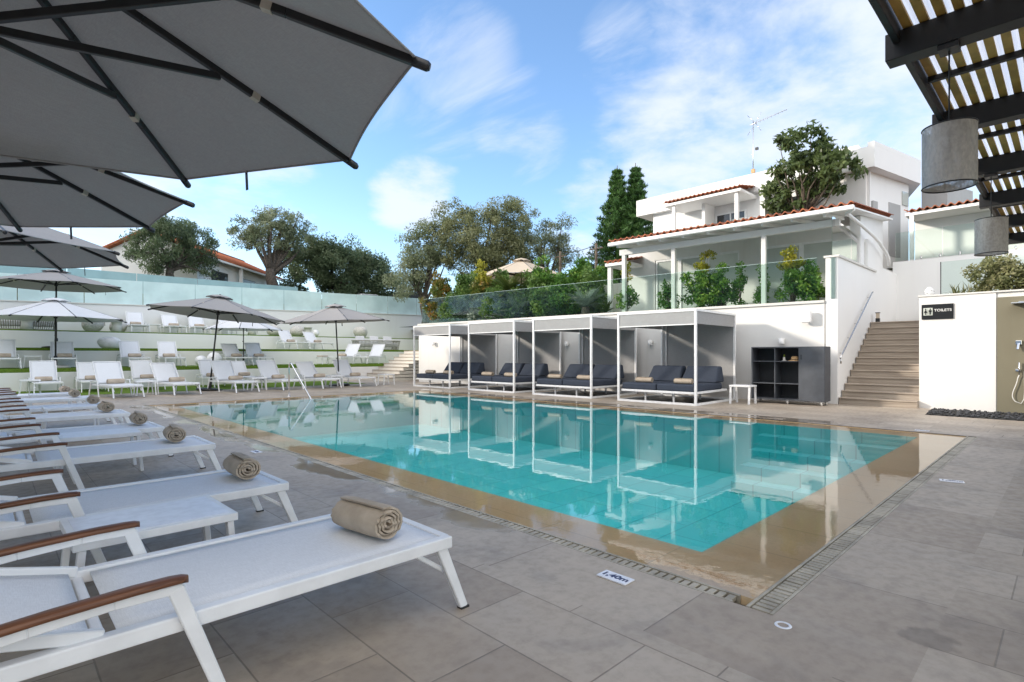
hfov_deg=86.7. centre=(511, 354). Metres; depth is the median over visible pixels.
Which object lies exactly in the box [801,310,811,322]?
wall box
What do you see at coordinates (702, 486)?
pool basin
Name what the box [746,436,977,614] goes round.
drain grate
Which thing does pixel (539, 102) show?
sky
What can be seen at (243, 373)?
rolled towel
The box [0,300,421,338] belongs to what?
back wall
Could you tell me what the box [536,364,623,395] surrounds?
daybed
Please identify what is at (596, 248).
utility pole
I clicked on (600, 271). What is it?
shrub
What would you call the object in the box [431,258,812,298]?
glass balustrade
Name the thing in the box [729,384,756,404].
side table
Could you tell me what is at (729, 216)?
window
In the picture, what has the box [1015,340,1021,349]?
shower mixer
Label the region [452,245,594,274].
overhead wire
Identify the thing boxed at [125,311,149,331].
sun lounger
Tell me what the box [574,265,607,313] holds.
shrub
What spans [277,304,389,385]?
parasol
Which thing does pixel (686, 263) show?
glass door
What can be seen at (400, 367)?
terrace steps
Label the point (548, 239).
olive tree
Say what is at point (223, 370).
sun lounger
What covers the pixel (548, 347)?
cabana
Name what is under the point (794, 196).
window
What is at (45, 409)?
side table
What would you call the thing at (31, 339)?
terrace wall
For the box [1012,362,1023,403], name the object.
hand shower
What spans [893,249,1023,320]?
yard wall
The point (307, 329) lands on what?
drum table
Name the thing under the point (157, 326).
side table
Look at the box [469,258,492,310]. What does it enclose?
shrub
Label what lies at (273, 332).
pouf
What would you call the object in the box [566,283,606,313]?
fan palm
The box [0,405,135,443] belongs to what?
sun lounger
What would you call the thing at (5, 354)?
rolled towel
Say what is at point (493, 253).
olive tree
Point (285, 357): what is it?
terrace wall
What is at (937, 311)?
toilets sign
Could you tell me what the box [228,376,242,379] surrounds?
rolled towel
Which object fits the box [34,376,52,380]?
rolled towel
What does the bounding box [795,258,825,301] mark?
shrub
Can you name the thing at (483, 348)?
cabana
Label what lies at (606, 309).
agave
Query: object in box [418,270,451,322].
shrub
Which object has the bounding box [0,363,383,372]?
terrace lawn
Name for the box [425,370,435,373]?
rolled towel
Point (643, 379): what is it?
rolled towel
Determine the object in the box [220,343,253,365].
sun lounger
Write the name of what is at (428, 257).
olive tree
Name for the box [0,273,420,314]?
glass fence
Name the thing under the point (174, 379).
rolled towel
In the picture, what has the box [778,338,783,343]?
wall spotlight
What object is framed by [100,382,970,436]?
ground
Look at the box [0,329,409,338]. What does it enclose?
terrace lawn
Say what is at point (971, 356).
planter wall
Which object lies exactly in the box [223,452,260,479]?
rolled towel
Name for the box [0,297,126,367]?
parasol
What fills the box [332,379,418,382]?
paving
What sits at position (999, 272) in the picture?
wiry shrub
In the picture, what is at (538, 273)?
shrub
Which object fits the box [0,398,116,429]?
sun lounger
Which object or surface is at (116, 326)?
drum table
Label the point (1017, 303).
rain shower
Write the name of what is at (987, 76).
pergola
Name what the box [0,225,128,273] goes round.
parasol
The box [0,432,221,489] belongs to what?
sun lounger
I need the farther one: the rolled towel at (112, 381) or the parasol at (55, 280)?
the parasol at (55, 280)
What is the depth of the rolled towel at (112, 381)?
15.91 m
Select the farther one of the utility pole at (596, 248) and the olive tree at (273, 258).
the olive tree at (273, 258)
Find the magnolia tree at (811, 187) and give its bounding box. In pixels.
[758,119,868,214]
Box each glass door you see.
[656,258,679,309]
[680,255,706,307]
[707,250,738,306]
[767,243,800,302]
[801,239,831,300]
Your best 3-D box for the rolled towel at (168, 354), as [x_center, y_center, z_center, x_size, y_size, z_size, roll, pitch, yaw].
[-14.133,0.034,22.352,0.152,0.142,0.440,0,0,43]
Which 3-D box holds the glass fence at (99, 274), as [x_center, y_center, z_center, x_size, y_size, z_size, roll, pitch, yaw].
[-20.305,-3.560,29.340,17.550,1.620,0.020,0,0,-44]
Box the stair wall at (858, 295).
[824,216,896,403]
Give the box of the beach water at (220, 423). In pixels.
[152,391,964,443]
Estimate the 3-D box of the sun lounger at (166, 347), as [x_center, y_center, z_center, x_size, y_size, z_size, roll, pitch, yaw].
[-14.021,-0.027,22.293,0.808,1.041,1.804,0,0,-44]
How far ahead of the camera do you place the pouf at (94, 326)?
24.36 m
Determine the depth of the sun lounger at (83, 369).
18.72 m
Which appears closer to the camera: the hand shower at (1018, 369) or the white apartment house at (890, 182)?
the hand shower at (1018, 369)
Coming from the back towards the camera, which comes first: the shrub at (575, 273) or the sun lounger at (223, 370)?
the shrub at (575, 273)
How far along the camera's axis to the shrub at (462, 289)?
23.75 m
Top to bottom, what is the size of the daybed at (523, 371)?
0.918 m
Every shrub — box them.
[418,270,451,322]
[437,292,466,321]
[446,273,471,321]
[456,271,477,320]
[467,297,485,320]
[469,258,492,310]
[477,285,506,319]
[489,267,509,318]
[504,286,533,318]
[521,269,539,314]
[523,254,552,315]
[528,283,558,316]
[543,272,574,315]
[547,271,580,315]
[565,256,596,313]
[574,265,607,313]
[594,265,617,284]
[614,261,639,311]
[657,278,680,308]
[679,249,724,307]
[703,262,739,305]
[732,260,747,304]
[753,264,770,303]
[772,245,814,301]
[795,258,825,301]
[960,253,1023,291]
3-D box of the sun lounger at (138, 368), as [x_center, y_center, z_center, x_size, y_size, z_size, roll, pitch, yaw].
[-13.065,0.729,19.393,1.804,1.041,0.808,0,0,43]
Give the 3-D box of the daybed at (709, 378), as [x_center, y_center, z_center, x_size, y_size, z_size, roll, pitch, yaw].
[4.353,0.777,14.560,2.050,0.918,1.970,0,0,44]
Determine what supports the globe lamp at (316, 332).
on the terrace lawn at (175, 333)
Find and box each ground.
[17,288,437,322]
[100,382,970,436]
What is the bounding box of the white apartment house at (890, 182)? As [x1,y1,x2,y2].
[636,141,920,282]
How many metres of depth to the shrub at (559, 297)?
20.46 m
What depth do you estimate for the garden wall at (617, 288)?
20.45 m
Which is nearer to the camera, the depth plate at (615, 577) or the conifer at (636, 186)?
the depth plate at (615, 577)
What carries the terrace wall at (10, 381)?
on the ground at (620, 407)
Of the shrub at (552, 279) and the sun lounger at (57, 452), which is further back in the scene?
the shrub at (552, 279)
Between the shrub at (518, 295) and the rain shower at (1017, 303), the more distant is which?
the shrub at (518, 295)
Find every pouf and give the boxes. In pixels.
[81,322,103,330]
[109,322,126,331]
[266,325,280,334]
[290,325,303,335]
[353,326,367,336]
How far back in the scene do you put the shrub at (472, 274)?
24.98 m
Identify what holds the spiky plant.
on the planter soil
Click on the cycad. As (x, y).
(505, 284)
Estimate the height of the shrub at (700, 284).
1.946 m
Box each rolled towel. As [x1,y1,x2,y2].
[0,353,10,356]
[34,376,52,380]
[57,353,71,356]
[58,386,70,391]
[68,389,79,396]
[85,375,94,379]
[87,394,99,403]
[97,401,114,411]
[106,379,124,383]
[128,353,141,356]
[129,411,147,424]
[140,374,153,377]
[163,353,174,356]
[163,424,185,441]
[169,377,184,381]
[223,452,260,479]
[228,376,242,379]
[231,353,241,356]
[238,372,249,375]
[254,353,263,356]
[271,374,284,378]
[313,373,325,376]
[331,496,402,538]
[350,372,360,375]
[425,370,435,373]
[443,370,453,373]
[481,372,493,375]
[504,372,516,376]
[548,374,562,378]
[576,375,589,379]
[635,377,652,381]
[674,378,693,383]
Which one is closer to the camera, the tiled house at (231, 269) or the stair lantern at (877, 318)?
the stair lantern at (877, 318)
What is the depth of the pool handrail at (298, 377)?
16.11 m
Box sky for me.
[51,0,979,298]
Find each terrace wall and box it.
[0,330,418,349]
[0,350,403,367]
[0,366,378,391]
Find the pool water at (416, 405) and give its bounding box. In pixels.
[179,392,783,424]
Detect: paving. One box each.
[0,381,1023,681]
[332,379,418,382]
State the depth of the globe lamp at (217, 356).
22.68 m
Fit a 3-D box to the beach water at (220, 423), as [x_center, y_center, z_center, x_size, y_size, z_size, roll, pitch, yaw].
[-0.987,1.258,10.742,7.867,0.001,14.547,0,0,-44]
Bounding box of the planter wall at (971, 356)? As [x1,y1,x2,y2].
[918,289,1023,412]
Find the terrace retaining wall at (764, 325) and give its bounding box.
[417,300,825,402]
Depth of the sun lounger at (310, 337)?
29.36 m
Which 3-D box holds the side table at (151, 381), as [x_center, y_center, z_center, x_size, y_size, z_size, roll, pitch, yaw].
[-11.238,1.027,16.604,0.529,0.444,0.500,0,0,-44]
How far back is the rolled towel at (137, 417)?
6.70 m
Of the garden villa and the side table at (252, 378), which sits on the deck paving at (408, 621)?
the side table at (252, 378)
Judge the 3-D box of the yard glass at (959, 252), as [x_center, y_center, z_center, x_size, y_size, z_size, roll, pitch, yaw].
[14.850,-3.610,16.495,0.050,1.000,5.300,0,0,-44]
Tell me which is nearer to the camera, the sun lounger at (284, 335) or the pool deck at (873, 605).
the pool deck at (873, 605)
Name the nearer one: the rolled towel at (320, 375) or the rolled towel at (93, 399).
the rolled towel at (93, 399)
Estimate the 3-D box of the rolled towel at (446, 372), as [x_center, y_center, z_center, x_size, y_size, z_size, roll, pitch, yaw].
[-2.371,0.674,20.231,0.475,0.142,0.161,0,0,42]
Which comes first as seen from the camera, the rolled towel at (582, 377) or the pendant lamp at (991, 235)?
the pendant lamp at (991, 235)
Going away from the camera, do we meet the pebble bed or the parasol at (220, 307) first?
the pebble bed
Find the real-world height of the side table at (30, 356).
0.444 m
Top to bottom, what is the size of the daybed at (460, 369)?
0.918 m
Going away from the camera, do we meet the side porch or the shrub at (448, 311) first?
the side porch
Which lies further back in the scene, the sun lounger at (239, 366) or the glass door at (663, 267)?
the sun lounger at (239, 366)
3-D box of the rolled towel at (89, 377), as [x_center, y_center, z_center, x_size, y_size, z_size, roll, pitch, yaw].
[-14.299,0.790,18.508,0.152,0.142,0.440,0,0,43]
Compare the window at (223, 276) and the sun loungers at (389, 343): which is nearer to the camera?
the sun loungers at (389, 343)
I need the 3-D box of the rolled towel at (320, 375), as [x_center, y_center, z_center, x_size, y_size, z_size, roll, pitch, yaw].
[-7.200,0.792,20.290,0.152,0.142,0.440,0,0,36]
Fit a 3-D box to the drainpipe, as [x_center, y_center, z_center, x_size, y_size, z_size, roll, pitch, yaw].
[9.949,-3.157,15.103,0.281,0.852,5.081,0,0,43]
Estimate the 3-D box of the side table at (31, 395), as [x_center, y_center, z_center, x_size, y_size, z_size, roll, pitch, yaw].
[-9.806,1.039,11.522,0.500,0.424,0.709,0,0,45]
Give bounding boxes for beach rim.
[149,391,963,605]
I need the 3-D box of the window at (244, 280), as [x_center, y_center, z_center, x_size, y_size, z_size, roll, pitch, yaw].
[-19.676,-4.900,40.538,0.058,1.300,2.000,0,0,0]
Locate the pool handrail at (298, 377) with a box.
[288,363,310,398]
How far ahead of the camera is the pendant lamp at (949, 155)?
2.90 m
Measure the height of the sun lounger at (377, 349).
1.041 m
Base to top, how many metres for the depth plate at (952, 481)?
0.010 m
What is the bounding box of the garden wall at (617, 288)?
[575,282,628,314]
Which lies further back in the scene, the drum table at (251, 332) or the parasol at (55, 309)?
the drum table at (251, 332)
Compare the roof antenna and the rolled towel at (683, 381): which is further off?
the roof antenna
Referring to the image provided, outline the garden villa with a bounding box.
[608,200,893,311]
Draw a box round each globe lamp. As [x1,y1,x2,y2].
[195,356,206,364]
[207,352,221,359]
[312,330,318,335]
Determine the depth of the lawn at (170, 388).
19.74 m
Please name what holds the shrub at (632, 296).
on the garden ground
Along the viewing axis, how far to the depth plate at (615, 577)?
3.01 m
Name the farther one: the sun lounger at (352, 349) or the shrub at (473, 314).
the sun lounger at (352, 349)
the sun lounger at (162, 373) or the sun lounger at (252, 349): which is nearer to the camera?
the sun lounger at (162, 373)
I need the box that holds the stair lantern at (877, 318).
[875,312,879,321]
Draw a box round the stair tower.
[922,189,972,207]
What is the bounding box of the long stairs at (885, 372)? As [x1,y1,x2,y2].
[839,320,918,407]
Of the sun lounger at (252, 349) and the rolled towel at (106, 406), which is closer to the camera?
the rolled towel at (106, 406)
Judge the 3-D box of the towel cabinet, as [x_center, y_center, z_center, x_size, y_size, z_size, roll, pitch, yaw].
[7.043,0.528,13.763,1.720,1.437,0.526,0,0,44]
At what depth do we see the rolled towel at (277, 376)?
19.26 m
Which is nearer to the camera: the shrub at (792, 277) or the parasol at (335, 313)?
the shrub at (792, 277)
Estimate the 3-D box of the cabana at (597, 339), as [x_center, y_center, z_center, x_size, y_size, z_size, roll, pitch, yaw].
[2.264,0.073,16.846,2.225,2.350,2.405,0,0,44]
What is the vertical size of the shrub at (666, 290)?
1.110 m
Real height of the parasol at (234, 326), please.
2.304 m
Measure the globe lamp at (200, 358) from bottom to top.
0.440 m
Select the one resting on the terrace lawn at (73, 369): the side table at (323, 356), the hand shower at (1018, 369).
the side table at (323, 356)
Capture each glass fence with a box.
[0,266,297,290]
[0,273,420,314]
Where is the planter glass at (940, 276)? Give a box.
[940,254,1018,293]
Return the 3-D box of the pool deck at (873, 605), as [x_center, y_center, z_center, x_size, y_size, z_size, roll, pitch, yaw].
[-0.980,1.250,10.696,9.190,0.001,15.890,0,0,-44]
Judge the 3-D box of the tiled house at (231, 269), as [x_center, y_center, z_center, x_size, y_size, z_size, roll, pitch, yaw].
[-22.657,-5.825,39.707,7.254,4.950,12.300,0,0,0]
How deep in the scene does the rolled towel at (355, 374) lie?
21.34 m
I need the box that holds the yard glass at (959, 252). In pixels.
[900,223,1016,258]
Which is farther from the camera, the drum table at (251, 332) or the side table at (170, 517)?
the drum table at (251, 332)
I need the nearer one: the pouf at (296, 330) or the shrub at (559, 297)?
the shrub at (559, 297)
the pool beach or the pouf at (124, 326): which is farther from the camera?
the pouf at (124, 326)
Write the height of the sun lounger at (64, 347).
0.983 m
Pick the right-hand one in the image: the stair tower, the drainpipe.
the stair tower
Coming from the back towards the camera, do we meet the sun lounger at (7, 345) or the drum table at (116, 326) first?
the drum table at (116, 326)
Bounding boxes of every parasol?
[0,0,430,189]
[0,157,194,238]
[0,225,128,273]
[0,269,126,347]
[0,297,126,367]
[146,294,284,390]
[202,321,282,364]
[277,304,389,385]
[480,257,556,283]
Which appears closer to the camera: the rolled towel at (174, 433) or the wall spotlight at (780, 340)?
the rolled towel at (174, 433)
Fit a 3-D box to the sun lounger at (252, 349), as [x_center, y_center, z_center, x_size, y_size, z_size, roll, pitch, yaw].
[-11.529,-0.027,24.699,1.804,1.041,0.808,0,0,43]
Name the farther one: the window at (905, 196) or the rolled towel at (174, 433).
the window at (905, 196)
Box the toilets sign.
[922,303,953,319]
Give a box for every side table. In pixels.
[18,379,40,393]
[22,356,41,367]
[28,392,72,413]
[41,404,99,428]
[55,427,143,474]
[59,495,237,567]
[133,380,156,395]
[146,324,160,332]
[247,377,266,389]
[316,355,328,363]
[325,375,343,386]
[377,374,394,384]
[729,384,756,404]
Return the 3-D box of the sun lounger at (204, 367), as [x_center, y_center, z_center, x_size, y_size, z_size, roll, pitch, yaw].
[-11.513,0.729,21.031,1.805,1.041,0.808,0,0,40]
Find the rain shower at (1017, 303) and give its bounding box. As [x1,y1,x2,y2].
[1011,301,1023,304]
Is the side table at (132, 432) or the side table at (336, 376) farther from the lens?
the side table at (336, 376)
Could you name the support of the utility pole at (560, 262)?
on the garden ground
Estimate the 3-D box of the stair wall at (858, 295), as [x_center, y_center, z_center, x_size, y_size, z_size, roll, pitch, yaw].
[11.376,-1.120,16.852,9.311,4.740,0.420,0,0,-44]
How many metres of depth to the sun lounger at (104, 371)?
16.33 m
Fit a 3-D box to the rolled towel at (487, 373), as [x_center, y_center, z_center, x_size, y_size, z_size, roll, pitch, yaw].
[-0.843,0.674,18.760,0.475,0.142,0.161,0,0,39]
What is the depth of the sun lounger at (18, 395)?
11.65 m
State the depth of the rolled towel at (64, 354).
19.99 m
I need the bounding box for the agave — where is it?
[594,298,614,312]
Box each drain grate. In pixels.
[145,405,740,604]
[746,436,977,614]
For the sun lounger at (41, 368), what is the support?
on the lawn at (170, 388)
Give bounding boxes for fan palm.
[497,293,533,317]
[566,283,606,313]
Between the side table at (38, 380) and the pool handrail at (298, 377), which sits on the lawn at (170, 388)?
the side table at (38, 380)
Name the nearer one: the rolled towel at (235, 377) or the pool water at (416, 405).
the pool water at (416, 405)
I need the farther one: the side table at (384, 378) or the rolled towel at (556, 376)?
the side table at (384, 378)
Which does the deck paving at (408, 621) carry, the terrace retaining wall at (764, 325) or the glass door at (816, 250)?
the terrace retaining wall at (764, 325)
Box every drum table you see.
[20,320,32,329]
[111,322,121,331]
[248,331,255,334]
[304,327,311,331]
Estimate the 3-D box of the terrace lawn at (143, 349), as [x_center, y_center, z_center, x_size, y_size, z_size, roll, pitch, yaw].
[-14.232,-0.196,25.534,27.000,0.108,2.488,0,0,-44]
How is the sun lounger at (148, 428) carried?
on the deck paving at (408, 621)
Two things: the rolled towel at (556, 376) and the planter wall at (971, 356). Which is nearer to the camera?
the planter wall at (971, 356)
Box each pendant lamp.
[921,39,978,193]
[974,172,1008,255]
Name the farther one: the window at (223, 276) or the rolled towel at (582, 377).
the window at (223, 276)
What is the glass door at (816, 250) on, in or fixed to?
in the garden villa
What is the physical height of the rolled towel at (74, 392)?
0.157 m
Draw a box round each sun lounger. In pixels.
[0,339,21,368]
[0,388,85,409]
[0,391,94,410]
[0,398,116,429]
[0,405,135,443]
[0,417,173,468]
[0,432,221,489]
[0,469,297,563]
[0,514,468,681]
[26,360,63,392]
[48,341,76,366]
[73,362,108,392]
[88,361,144,398]
[116,341,150,366]
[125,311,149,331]
[127,360,165,389]
[147,362,201,395]
[155,341,186,365]
[159,315,186,332]
[186,316,210,333]
[195,359,234,387]
[207,360,259,392]
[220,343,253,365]
[225,361,262,386]
[242,342,274,362]
[253,360,303,390]
[275,330,309,348]
[293,361,341,388]
[301,332,334,349]
[326,344,361,363]
[329,359,376,386]
[354,344,386,363]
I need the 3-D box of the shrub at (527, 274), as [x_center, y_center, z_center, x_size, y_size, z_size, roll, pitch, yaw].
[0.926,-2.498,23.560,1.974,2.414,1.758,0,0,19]
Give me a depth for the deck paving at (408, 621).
2.55 m
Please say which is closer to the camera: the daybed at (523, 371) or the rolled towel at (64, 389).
the rolled towel at (64, 389)
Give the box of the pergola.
[868,0,1023,244]
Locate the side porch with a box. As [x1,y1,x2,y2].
[604,256,642,312]
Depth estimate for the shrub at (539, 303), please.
20.42 m
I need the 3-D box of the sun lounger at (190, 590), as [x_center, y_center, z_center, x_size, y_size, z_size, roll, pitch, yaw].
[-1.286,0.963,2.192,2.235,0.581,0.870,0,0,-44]
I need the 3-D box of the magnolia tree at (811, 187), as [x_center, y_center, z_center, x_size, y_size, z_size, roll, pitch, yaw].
[11.368,-5.149,20.812,2.845,7.397,3.877,0,0,-44]
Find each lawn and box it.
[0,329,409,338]
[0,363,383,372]
[15,381,365,394]
[16,347,418,351]
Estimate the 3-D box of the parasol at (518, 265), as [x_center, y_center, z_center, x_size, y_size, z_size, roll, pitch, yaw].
[0.484,-3.211,27.714,4.529,3.482,4.529,0,0,-37]
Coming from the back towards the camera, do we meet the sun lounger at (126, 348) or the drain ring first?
the sun lounger at (126, 348)
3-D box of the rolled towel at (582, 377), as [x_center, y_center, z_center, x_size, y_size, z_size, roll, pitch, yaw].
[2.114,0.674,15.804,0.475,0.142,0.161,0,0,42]
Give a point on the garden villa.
(807, 233)
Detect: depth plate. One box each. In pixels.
[597,570,634,585]
[939,479,964,483]
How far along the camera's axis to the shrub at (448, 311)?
23.65 m
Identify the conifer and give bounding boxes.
[585,166,639,282]
[604,163,652,280]
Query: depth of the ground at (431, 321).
40.02 m
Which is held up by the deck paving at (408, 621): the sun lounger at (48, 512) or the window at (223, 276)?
the sun lounger at (48, 512)
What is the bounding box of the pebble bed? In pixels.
[927,408,1023,419]
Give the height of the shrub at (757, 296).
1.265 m
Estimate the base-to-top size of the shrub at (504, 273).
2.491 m
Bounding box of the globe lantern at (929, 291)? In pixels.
[924,287,934,294]
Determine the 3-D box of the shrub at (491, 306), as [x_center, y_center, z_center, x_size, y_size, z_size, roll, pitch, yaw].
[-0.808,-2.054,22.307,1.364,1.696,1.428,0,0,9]
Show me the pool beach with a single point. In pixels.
(754, 561)
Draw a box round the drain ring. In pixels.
[774,621,791,628]
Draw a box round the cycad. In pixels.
[484,269,530,317]
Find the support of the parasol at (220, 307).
on the deck paving at (408, 621)
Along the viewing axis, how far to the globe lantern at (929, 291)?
12.56 m
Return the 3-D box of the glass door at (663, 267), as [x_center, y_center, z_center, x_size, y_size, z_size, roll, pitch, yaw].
[5.420,-2.335,18.842,0.880,1.930,0.070,0,0,42]
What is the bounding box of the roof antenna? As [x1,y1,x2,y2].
[747,109,786,173]
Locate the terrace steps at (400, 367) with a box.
[362,351,418,380]
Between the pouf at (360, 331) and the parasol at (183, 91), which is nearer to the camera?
the parasol at (183, 91)
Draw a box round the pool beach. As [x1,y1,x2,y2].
[229,421,956,598]
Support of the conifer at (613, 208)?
on the garden ground
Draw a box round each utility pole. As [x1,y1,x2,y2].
[554,251,566,272]
[589,243,602,270]
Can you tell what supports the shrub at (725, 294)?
on the garden ground
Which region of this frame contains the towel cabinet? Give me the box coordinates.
[751,346,830,405]
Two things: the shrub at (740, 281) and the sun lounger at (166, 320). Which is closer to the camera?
the shrub at (740, 281)
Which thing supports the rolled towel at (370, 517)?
on the sun lounger at (190, 590)
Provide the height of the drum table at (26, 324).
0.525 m
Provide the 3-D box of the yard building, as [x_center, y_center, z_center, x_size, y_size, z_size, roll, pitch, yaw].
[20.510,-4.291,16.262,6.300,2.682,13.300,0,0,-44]
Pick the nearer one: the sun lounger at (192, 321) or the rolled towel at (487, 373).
the rolled towel at (487, 373)
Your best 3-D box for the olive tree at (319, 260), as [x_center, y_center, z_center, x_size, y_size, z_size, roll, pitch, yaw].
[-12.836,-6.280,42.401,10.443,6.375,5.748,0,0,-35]
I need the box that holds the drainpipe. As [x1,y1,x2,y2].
[845,209,890,265]
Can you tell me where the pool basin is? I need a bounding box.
[242,415,915,551]
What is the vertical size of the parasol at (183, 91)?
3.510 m
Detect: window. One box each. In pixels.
[211,270,227,280]
[243,278,254,283]
[715,209,746,222]
[783,195,799,210]
[902,191,908,205]
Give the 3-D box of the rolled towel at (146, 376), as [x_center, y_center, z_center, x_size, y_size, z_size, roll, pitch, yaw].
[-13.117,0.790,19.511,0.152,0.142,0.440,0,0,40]
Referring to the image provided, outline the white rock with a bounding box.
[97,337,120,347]
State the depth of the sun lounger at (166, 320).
27.05 m
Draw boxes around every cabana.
[413,324,496,388]
[468,320,560,392]
[532,315,636,398]
[617,308,735,405]
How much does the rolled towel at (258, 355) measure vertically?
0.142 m
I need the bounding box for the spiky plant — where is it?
[945,283,985,293]
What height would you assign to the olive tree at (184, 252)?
5.250 m
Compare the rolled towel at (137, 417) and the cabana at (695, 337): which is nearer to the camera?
the rolled towel at (137, 417)
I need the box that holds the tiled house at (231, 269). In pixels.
[101,230,283,284]
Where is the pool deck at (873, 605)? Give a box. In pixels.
[115,389,1023,681]
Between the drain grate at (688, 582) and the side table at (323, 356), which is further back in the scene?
the side table at (323, 356)
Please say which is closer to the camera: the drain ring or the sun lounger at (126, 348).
the drain ring
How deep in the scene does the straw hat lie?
13.58 m
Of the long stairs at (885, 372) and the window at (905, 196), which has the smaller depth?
the long stairs at (885, 372)
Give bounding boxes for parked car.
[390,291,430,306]
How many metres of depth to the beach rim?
9.54 m
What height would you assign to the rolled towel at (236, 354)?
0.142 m
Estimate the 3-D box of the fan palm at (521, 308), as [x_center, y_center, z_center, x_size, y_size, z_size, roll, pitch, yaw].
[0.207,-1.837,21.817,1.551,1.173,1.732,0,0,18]
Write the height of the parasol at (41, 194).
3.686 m
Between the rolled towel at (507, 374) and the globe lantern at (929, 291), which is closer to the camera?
the globe lantern at (929, 291)
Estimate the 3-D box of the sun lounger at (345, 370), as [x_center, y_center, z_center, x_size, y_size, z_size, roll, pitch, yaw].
[-6.258,0.731,21.396,2.005,1.041,0.850,0,0,38]
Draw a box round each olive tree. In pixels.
[119,214,221,280]
[225,204,316,285]
[277,231,410,296]
[381,217,463,323]
[427,195,540,276]
[505,212,586,272]
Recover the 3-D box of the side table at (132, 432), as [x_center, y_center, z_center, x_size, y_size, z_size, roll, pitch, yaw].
[-4.369,1.039,5.748,0.709,0.424,0.500,0,0,-43]
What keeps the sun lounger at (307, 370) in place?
on the deck paving at (408, 621)
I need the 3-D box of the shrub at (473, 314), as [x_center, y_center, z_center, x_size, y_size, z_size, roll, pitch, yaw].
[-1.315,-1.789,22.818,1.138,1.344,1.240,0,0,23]
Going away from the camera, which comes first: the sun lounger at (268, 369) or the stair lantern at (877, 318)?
the stair lantern at (877, 318)
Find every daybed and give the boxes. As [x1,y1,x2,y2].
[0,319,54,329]
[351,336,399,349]
[416,362,484,386]
[471,363,548,390]
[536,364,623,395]
[621,365,726,401]
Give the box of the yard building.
[904,198,1023,260]
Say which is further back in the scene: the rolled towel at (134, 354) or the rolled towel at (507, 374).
the rolled towel at (134, 354)
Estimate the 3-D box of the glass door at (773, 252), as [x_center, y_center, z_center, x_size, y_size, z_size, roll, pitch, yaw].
[8.145,-2.335,16.414,1.120,1.930,0.070,0,0,42]
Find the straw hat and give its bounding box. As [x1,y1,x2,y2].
[788,356,797,360]
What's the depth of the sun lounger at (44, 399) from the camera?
10.71 m
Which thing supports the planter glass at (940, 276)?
on the planter soil
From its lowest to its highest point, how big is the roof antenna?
3.206 m
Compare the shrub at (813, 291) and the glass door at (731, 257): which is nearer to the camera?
the shrub at (813, 291)

